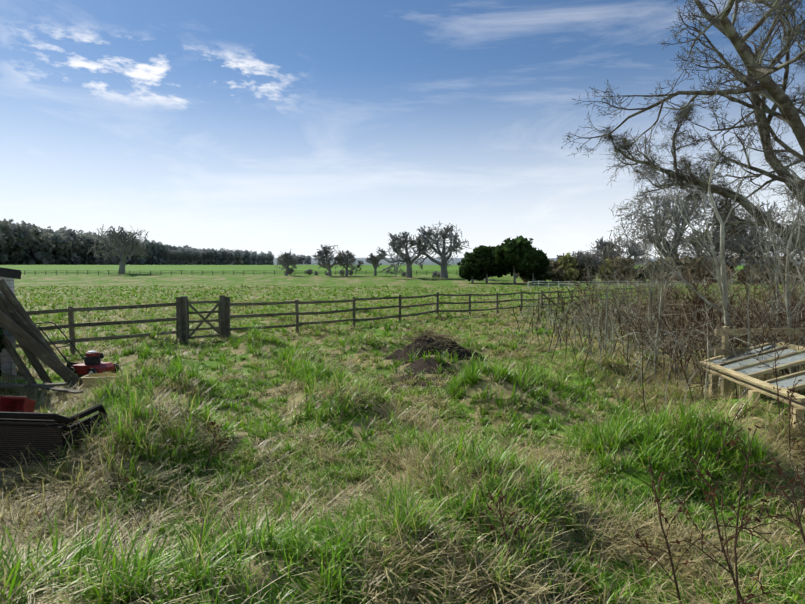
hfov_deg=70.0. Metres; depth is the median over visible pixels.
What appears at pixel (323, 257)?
bare tree
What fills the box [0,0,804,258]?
sky
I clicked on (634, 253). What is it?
bare tree
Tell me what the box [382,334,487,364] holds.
muck heap
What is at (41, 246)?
woodland crowns
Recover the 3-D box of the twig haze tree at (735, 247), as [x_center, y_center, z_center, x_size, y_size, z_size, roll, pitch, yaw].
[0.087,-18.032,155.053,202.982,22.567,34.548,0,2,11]
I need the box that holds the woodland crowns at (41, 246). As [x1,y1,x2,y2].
[0,218,311,264]
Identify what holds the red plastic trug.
on the terrain at (186, 278)
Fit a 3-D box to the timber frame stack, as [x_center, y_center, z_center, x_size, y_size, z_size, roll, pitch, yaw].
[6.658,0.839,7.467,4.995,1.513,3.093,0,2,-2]
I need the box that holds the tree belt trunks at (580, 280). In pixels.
[289,273,802,282]
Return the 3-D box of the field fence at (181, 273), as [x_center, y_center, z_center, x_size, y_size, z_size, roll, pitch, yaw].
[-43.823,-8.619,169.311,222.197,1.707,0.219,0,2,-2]
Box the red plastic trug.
[0,396,35,412]
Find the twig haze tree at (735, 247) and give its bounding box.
[87,184,804,272]
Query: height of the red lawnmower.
0.963 m
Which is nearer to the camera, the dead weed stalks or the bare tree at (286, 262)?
the dead weed stalks
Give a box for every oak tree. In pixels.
[561,0,804,343]
[634,189,706,279]
[709,201,776,281]
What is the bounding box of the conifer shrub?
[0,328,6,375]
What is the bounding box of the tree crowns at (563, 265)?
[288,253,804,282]
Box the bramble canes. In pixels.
[485,290,804,417]
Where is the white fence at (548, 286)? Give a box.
[528,280,705,288]
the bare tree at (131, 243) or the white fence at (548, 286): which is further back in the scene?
the bare tree at (131, 243)
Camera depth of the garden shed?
10.06 m
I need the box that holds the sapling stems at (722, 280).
[579,137,804,397]
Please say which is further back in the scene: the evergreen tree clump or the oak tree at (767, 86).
the evergreen tree clump
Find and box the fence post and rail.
[16,285,675,353]
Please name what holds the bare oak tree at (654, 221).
on the terrain at (186, 278)
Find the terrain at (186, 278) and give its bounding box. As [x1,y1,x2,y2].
[0,258,804,603]
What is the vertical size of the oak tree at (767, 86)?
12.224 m
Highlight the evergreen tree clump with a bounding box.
[457,235,549,283]
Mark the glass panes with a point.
(786, 382)
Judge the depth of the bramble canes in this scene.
11.90 m
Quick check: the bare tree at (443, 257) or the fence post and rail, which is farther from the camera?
the bare tree at (443, 257)
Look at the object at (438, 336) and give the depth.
12.58 m
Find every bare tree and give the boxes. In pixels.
[95,226,148,273]
[281,252,296,275]
[313,244,342,275]
[334,250,363,275]
[366,251,385,275]
[376,232,430,277]
[408,225,467,277]
[572,250,598,271]
[594,236,645,281]
[678,230,744,270]
[742,227,804,279]
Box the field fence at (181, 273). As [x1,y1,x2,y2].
[22,270,458,274]
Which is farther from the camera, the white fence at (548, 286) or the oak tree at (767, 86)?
the white fence at (548, 286)
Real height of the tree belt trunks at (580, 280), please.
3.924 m
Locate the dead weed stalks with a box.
[205,324,804,603]
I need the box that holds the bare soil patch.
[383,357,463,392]
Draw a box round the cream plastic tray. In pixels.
[81,373,123,388]
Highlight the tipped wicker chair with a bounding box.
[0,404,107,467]
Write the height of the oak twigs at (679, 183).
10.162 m
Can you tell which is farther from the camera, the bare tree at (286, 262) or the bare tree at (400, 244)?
the bare tree at (286, 262)
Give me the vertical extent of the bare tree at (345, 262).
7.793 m
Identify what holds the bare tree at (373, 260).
on the terrain at (186, 278)
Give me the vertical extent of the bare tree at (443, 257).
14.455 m
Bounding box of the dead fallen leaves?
[36,329,804,603]
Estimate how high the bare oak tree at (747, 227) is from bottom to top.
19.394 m
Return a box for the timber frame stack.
[700,326,804,431]
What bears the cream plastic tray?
on the terrain at (186, 278)
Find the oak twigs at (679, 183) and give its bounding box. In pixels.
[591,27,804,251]
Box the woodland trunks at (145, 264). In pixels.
[15,251,268,264]
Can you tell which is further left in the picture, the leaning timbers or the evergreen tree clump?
the leaning timbers
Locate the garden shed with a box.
[0,267,21,374]
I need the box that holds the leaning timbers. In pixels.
[0,279,83,393]
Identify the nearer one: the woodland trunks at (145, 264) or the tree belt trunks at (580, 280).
the tree belt trunks at (580, 280)
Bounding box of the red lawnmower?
[35,322,118,374]
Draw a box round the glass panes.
[711,345,804,387]
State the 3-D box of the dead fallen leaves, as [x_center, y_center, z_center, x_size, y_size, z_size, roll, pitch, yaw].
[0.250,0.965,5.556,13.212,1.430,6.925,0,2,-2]
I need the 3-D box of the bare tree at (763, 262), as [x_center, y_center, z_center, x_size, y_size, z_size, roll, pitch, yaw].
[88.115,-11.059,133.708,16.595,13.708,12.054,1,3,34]
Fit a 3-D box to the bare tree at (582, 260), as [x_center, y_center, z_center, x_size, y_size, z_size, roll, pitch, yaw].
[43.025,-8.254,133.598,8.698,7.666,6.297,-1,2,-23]
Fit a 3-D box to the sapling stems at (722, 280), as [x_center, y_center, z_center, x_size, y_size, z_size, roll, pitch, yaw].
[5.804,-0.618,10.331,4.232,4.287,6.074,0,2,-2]
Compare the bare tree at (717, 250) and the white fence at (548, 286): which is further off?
the bare tree at (717, 250)

